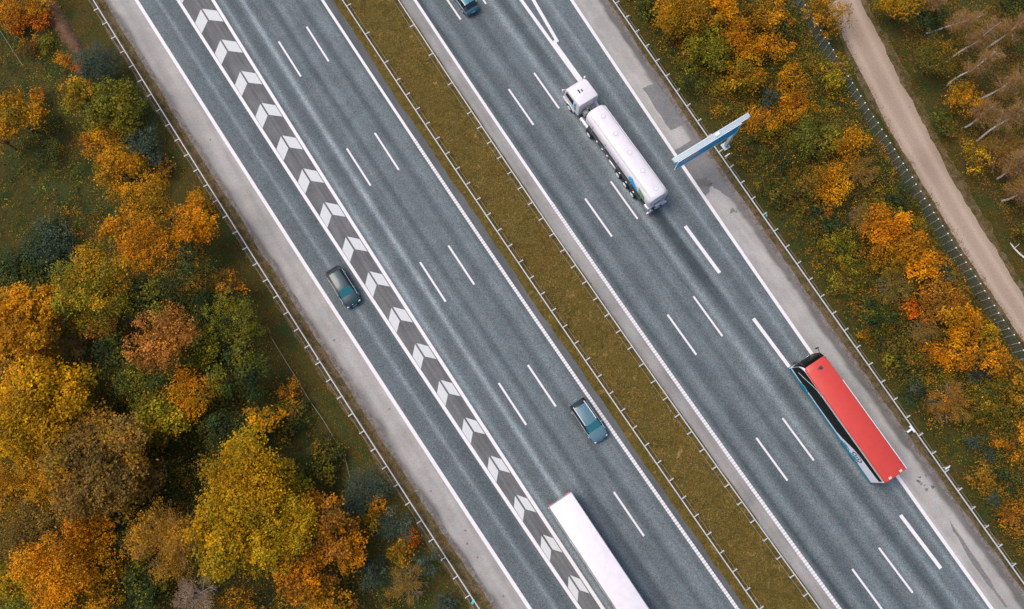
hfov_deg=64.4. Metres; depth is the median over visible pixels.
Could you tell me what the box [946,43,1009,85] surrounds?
birch tree
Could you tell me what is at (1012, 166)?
birch tree
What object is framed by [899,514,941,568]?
exit lane line
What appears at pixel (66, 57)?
shrub
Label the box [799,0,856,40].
shrub
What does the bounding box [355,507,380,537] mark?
shrub
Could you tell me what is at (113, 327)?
autumn tree
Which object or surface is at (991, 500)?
evergreen shrub
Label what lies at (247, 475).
autumn tree
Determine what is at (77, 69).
shrub
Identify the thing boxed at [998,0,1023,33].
shrub
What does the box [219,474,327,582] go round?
autumn tree
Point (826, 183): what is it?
autumn tree
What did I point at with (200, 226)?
autumn tree
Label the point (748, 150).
undergrowth
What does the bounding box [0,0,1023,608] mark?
ground
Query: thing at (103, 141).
shrub
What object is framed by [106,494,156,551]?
autumn tree
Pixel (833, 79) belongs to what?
shrub
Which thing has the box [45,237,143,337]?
autumn tree
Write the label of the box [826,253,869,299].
shrub
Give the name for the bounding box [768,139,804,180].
shrub
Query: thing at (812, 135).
autumn tree
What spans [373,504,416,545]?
evergreen shrub
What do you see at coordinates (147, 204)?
autumn tree
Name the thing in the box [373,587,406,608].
shrub
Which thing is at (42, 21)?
shrub
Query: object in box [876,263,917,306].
thinning tree
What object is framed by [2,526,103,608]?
autumn tree
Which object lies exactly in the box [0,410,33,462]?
autumn tree
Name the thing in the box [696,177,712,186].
pavement stain
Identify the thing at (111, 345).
autumn tree
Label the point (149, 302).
autumn tree
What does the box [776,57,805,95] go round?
shrub
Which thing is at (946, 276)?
evergreen shrub
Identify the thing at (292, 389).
shrub
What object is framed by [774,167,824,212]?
shrub
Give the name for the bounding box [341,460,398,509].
evergreen shrub
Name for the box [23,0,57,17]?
shrub
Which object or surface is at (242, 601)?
autumn tree
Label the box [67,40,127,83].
evergreen shrub
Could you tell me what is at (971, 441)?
evergreen shrub
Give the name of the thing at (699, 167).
asphalt patch
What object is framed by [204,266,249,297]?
autumn tree
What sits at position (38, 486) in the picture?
autumn tree
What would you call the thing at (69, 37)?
dirt path
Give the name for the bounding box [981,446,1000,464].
evergreen shrub
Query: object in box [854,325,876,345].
shrub
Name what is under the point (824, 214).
shrub
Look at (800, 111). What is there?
shrub
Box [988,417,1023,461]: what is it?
autumn tree
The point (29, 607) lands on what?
autumn tree
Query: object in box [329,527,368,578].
autumn tree
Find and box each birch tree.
[918,0,948,15]
[926,4,991,35]
[946,15,1009,61]
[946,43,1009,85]
[965,93,1003,131]
[976,96,1023,141]
[979,64,1023,101]
[990,10,1023,46]
[995,145,1023,179]
[1001,175,1023,206]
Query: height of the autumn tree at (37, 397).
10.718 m
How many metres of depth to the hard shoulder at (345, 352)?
83.23 m
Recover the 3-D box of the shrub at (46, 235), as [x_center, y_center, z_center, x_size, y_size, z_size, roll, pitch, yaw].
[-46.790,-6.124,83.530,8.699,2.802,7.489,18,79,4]
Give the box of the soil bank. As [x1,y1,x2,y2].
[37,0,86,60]
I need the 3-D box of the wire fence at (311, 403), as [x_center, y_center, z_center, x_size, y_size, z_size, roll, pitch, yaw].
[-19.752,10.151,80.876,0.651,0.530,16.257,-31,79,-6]
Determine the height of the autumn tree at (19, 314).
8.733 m
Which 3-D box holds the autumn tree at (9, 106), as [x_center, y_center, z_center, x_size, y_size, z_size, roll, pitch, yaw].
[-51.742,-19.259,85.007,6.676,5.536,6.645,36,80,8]
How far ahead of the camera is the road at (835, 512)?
82.90 m
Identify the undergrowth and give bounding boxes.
[0,0,430,608]
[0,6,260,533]
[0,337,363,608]
[622,0,1023,565]
[889,0,1023,250]
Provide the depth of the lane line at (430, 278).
83.96 m
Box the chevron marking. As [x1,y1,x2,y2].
[181,0,588,601]
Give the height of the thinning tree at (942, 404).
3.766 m
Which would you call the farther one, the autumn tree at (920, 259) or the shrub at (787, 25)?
the shrub at (787, 25)
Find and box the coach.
[789,347,906,482]
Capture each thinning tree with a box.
[53,323,88,358]
[117,496,212,591]
[382,564,427,607]
[843,153,881,187]
[846,202,875,234]
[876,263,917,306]
[905,316,944,346]
[924,374,972,422]
[975,130,1023,177]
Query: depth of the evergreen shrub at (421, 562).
75.94 m
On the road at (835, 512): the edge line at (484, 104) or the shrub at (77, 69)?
the edge line at (484, 104)
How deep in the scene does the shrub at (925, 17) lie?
86.55 m
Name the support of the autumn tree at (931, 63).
on the ground at (990, 206)
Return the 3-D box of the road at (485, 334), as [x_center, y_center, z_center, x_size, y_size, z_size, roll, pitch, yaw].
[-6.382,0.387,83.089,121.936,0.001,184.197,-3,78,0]
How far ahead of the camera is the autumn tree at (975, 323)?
78.82 m
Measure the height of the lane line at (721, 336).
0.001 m
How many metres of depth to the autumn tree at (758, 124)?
83.77 m
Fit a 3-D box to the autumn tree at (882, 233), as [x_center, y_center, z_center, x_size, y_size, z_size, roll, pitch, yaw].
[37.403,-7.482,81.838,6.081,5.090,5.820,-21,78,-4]
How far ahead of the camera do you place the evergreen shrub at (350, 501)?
76.99 m
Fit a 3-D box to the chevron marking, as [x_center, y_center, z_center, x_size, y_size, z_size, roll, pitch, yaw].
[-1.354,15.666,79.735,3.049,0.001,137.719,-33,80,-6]
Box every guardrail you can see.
[89,0,479,608]
[342,0,763,608]
[393,0,819,608]
[613,0,1023,583]
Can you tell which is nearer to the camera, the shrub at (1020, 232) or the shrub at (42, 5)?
the shrub at (1020, 232)
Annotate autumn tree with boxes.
[0,85,52,144]
[0,276,75,370]
[0,338,28,378]
[0,345,101,468]
[0,349,23,407]
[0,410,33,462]
[0,458,38,520]
[0,492,66,572]
[0,546,38,608]
[2,446,62,515]
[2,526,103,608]
[10,581,67,608]
[31,398,173,529]
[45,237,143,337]
[54,298,103,345]
[55,74,104,116]
[56,506,116,567]
[67,580,125,608]
[77,72,147,141]
[78,531,130,590]
[84,307,126,342]
[88,141,149,206]
[91,329,140,383]
[92,203,148,252]
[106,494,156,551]
[109,347,180,419]
[110,213,180,278]
[111,551,174,608]
[115,168,175,237]
[117,298,201,378]
[123,276,181,326]
[125,382,195,455]
[143,238,230,315]
[163,364,221,424]
[165,190,219,251]
[171,390,204,426]
[172,313,226,371]
[173,283,223,327]
[180,486,279,585]
[191,423,308,528]
[194,404,260,456]
[195,286,270,344]
[200,335,276,406]
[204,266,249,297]
[211,580,270,608]
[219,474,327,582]
[242,400,288,443]
[266,547,330,607]
[272,457,315,517]
[287,487,364,569]
[297,568,363,608]
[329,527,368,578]
[646,0,712,38]
[678,20,736,76]
[701,0,745,29]
[711,14,762,60]
[714,44,769,95]
[737,103,782,137]
[786,107,845,162]
[808,156,857,208]
[856,203,914,261]
[869,0,929,26]
[891,229,950,284]
[911,30,964,83]
[912,268,971,329]
[930,321,985,376]
[936,300,987,346]
[941,76,985,116]
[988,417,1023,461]
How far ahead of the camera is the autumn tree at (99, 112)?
83.97 m
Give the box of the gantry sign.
[672,113,750,170]
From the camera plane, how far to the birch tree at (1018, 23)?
84.59 m
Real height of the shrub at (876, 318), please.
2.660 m
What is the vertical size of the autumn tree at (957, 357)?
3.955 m
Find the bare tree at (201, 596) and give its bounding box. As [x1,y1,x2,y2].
[170,573,220,608]
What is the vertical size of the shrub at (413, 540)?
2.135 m
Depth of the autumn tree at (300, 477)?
74.15 m
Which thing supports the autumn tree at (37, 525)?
on the ground at (990, 206)
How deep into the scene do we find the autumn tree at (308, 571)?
71.96 m
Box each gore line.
[177,0,581,608]
[211,0,604,608]
[520,0,551,41]
[532,0,558,42]
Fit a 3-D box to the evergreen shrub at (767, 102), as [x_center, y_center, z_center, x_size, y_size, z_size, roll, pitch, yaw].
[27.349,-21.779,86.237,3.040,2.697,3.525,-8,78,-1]
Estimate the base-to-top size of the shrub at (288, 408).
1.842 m
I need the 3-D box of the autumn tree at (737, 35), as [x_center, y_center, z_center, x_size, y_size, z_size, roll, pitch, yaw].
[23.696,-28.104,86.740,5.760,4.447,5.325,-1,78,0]
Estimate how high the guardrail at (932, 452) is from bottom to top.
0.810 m
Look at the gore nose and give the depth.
88.75 m
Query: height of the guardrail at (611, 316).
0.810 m
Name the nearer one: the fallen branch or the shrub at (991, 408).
the shrub at (991, 408)
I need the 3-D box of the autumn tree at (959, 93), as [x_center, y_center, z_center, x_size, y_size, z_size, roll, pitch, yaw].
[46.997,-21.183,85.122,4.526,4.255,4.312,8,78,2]
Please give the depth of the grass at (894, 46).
86.40 m
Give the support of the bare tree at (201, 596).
on the ground at (990, 206)
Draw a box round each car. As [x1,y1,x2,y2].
[325,265,360,307]
[455,0,478,15]
[569,396,607,442]
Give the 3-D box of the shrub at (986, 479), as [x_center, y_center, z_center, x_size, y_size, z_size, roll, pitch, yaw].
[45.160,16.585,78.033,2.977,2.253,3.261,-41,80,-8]
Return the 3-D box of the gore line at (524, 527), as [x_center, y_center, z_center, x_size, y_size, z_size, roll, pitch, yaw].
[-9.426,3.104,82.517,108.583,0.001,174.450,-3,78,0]
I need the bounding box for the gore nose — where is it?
[550,40,598,106]
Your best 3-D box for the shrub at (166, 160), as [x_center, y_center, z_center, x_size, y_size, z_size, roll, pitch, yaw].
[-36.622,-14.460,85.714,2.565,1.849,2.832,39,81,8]
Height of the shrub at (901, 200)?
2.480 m
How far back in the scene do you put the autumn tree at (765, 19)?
86.65 m
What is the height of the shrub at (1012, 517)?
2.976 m
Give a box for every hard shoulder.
[107,0,526,608]
[401,0,836,608]
[574,0,1023,608]
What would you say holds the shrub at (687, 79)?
on the ground at (990, 206)
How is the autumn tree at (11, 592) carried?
on the ground at (990, 206)
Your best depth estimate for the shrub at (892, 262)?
81.16 m
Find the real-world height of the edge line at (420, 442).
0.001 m
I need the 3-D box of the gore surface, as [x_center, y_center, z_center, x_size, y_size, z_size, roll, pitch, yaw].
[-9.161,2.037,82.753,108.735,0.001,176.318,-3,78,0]
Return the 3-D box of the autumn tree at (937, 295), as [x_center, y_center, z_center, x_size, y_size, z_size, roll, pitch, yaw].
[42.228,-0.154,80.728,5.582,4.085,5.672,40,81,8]
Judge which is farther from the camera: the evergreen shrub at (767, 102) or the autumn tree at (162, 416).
the evergreen shrub at (767, 102)
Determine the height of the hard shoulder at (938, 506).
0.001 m
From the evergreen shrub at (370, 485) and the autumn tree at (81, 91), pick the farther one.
the autumn tree at (81, 91)
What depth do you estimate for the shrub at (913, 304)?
80.80 m
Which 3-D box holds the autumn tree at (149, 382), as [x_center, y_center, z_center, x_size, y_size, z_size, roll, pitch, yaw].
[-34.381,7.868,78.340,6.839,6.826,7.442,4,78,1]
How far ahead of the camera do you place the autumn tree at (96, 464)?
71.70 m
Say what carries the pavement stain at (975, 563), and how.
on the hard shoulder at (938, 506)
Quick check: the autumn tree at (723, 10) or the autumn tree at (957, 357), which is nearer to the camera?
the autumn tree at (957, 357)
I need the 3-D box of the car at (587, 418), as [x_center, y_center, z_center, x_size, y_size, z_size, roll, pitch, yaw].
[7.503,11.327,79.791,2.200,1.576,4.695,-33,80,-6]
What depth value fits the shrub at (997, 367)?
78.50 m
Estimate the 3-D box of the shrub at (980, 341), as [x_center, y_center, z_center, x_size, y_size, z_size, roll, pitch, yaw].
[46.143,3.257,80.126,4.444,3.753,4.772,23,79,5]
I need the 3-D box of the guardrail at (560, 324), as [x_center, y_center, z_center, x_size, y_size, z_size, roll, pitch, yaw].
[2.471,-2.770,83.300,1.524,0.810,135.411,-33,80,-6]
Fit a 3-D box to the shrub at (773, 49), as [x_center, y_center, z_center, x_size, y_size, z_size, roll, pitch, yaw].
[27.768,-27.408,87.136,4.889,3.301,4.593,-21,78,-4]
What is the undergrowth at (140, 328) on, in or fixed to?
on the ground at (990, 206)
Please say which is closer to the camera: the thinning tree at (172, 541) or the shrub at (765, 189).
the thinning tree at (172, 541)
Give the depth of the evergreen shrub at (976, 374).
79.38 m
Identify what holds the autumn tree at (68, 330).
on the ground at (990, 206)
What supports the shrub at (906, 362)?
on the ground at (990, 206)
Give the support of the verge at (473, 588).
on the ground at (990, 206)
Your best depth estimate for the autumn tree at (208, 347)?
77.52 m
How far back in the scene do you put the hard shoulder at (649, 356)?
82.71 m
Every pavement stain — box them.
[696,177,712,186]
[950,522,1007,607]
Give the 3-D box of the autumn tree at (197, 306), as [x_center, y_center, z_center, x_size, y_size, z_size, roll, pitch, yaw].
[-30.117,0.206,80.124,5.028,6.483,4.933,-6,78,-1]
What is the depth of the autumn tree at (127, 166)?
82.80 m
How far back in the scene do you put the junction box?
79.16 m
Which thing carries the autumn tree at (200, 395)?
on the ground at (990, 206)
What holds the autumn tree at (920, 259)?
on the ground at (990, 206)
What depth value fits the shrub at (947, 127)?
85.16 m
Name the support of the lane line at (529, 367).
on the road at (485, 334)
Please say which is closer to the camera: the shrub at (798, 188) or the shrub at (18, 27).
the shrub at (798, 188)
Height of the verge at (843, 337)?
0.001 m
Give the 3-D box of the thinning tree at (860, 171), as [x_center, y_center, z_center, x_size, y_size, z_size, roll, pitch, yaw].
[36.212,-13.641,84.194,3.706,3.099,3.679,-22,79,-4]
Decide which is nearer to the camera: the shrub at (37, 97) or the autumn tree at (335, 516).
the autumn tree at (335, 516)
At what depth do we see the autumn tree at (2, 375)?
76.02 m
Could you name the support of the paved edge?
on the road at (485, 334)
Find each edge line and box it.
[135,0,531,608]
[321,0,414,139]
[413,139,738,608]
[414,0,551,202]
[414,140,737,608]
[550,202,841,608]
[551,203,839,608]
[570,0,993,608]
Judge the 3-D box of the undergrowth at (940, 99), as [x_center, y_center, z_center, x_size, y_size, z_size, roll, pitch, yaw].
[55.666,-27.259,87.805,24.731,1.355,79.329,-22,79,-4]
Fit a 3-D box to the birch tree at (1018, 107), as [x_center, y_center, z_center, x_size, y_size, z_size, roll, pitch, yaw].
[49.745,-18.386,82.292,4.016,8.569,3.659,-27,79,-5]
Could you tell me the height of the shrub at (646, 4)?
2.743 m
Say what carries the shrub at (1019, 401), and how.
on the ground at (990, 206)
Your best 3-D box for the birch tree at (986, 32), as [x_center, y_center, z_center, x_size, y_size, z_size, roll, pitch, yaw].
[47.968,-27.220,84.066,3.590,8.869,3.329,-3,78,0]
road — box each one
[139,0,734,608]
[417,0,988,608]
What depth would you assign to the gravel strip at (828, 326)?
82.60 m
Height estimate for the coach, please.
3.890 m
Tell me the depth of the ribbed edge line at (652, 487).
81.37 m
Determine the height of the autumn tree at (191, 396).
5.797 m
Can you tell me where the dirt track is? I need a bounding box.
[829,0,1023,341]
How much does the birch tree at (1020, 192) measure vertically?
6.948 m
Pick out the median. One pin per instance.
(727, 510)
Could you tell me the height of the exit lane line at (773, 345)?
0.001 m
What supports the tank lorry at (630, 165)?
on the road at (835, 512)
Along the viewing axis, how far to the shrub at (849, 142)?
83.47 m
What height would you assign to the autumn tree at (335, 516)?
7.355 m
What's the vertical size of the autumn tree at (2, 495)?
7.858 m
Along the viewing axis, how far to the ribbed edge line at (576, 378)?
81.44 m
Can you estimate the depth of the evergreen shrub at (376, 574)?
75.79 m
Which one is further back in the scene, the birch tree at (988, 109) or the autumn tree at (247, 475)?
the birch tree at (988, 109)
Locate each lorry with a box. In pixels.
[548,492,649,608]
[562,76,667,213]
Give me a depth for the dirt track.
86.11 m
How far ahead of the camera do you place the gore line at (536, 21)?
89.81 m
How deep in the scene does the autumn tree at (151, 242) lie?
77.59 m
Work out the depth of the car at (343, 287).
82.40 m
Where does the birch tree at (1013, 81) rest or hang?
on the ground at (990, 206)
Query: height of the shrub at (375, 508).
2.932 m
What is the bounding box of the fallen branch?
[1010,243,1023,257]
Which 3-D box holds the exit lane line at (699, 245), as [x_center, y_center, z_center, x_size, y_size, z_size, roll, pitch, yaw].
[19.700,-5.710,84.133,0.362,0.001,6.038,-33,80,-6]
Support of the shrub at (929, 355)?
on the ground at (990, 206)
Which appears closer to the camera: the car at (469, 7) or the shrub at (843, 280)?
the shrub at (843, 280)
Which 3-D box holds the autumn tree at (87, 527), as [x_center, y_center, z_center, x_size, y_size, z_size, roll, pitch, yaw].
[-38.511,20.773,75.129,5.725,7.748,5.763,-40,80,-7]
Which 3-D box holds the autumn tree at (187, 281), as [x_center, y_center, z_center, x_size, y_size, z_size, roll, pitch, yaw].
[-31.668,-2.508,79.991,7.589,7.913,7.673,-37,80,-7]
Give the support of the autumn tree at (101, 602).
on the ground at (990, 206)
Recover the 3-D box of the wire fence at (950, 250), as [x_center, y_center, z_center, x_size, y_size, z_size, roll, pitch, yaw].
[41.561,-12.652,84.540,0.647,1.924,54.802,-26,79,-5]
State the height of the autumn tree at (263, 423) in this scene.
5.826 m
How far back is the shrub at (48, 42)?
88.90 m
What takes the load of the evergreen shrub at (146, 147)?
on the ground at (990, 206)
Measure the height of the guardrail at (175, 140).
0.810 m
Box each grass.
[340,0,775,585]
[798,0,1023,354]
[865,0,1023,288]
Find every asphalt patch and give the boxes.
[642,82,684,129]
[670,140,732,197]
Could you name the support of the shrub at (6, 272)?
on the ground at (990, 206)
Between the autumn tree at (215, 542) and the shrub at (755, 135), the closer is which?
the autumn tree at (215, 542)
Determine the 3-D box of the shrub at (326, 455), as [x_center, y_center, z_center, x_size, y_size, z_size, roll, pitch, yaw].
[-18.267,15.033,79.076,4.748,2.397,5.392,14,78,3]
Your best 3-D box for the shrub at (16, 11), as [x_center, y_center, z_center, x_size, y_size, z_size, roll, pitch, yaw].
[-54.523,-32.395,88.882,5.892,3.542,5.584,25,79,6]
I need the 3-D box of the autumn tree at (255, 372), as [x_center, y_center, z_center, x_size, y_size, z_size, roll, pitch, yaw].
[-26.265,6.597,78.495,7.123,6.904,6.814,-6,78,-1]
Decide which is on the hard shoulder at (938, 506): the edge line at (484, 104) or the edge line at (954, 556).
the edge line at (954, 556)
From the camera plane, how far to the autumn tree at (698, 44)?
85.53 m
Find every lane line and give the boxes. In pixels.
[278,41,526,424]
[306,26,644,535]
[447,0,882,608]
[483,0,912,592]
[684,225,720,273]
[752,318,789,367]
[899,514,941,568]
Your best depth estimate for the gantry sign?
79.98 m
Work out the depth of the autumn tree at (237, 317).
77.46 m
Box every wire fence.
[272,339,349,476]
[793,0,1023,363]
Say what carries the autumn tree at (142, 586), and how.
on the ground at (990, 206)
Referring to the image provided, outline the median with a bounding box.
[333,0,821,608]
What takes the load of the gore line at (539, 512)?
on the road at (485, 334)
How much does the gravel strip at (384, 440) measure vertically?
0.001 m
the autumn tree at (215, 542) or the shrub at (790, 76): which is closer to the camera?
the autumn tree at (215, 542)
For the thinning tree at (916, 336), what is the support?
on the ground at (990, 206)
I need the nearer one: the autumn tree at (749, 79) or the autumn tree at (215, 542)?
the autumn tree at (215, 542)
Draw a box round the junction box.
[904,425,915,432]
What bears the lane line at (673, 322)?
on the road at (835, 512)
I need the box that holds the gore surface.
[180,0,600,608]
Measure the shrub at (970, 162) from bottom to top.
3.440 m
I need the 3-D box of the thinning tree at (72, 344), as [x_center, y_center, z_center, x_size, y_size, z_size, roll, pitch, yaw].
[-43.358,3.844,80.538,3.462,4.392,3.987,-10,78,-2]
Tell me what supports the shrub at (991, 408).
on the ground at (990, 206)
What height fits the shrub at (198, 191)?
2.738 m
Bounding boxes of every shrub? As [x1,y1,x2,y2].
[0,0,40,32]
[0,123,25,154]
[0,247,54,300]
[6,10,31,36]
[11,212,92,278]
[13,33,38,57]
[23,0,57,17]
[27,4,55,31]
[27,85,47,106]
[30,132,64,172]
[31,31,54,55]
[53,50,72,68]
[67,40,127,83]
[70,61,85,72]
[70,125,100,149]
[75,121,128,165]
[118,118,168,170]
[153,152,175,179]
[185,186,215,214]
[272,390,313,442]
[274,374,303,404]
[297,431,348,488]
[338,488,369,520]
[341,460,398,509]
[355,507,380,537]
[355,551,395,593]
[366,491,387,515]
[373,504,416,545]
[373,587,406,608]
[385,537,418,569]
[402,523,424,548]
[411,546,443,578]
[433,587,460,608]
[635,0,667,22]
[672,57,704,96]
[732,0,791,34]
[751,28,796,63]
[753,167,789,210]
[754,116,787,139]
[756,83,780,112]
[766,2,802,41]
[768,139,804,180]
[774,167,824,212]
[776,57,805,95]
[776,84,821,125]
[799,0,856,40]
[805,199,843,235]
[812,227,855,263]
[819,51,857,91]
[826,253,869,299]
[830,122,878,165]
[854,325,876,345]
[858,294,902,346]
[868,236,911,280]
[877,337,925,376]
[880,181,924,219]
[890,369,928,408]
[896,295,923,321]
[906,0,954,39]
[919,338,947,367]
[930,104,962,138]
[931,260,956,289]
[954,317,1005,360]
[958,350,993,385]
[961,138,996,177]
[962,433,983,450]
[964,380,1023,433]
[966,458,1000,494]
[979,339,1023,381]
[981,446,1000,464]
[984,490,1005,509]
[986,459,1023,501]
[989,492,1023,541]
[995,369,1023,416]
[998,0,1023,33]
[1008,221,1023,239]
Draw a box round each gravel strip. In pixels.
[105,0,500,608]
[604,0,1023,598]
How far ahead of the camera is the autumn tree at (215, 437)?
75.84 m
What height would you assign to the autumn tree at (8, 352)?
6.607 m
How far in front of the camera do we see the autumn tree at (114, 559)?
73.20 m
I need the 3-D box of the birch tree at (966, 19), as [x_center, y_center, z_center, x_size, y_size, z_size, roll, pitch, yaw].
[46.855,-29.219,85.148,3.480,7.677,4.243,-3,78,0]
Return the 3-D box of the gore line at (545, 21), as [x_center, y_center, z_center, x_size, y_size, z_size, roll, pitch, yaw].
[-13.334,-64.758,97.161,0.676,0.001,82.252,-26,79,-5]
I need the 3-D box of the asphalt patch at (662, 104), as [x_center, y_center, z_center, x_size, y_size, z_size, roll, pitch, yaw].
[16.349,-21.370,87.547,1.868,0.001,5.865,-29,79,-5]
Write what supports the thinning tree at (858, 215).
on the ground at (990, 206)
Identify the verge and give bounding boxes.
[88,0,492,608]
[608,0,1023,590]
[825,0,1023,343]
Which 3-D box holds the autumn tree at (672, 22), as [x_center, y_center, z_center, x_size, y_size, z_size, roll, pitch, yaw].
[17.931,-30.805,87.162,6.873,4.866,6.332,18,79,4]
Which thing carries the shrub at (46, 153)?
on the ground at (990, 206)
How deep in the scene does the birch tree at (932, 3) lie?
85.64 m
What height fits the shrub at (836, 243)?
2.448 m
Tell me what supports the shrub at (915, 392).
on the ground at (990, 206)
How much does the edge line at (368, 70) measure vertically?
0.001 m
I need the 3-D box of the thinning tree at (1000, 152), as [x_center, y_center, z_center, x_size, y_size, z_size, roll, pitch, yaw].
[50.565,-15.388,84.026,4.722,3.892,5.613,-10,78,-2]
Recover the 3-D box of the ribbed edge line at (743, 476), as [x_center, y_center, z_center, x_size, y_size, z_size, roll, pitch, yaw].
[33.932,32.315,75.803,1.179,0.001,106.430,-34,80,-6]
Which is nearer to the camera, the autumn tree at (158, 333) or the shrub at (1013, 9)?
the autumn tree at (158, 333)
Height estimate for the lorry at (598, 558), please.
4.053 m
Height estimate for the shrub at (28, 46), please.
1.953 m
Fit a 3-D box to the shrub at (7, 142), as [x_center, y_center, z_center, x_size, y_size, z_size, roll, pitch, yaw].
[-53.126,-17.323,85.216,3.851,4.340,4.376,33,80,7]
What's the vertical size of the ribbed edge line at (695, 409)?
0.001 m
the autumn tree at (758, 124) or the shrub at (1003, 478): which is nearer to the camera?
the shrub at (1003, 478)
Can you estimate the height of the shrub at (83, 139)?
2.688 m
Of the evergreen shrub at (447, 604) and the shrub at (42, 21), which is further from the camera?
the shrub at (42, 21)
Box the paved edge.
[324,0,745,608]
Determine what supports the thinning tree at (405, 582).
on the ground at (990, 206)
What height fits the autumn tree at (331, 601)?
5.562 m
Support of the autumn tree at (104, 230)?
on the ground at (990, 206)
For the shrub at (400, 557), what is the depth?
76.18 m
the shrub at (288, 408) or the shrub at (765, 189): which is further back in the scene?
the shrub at (765, 189)
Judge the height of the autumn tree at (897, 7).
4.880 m

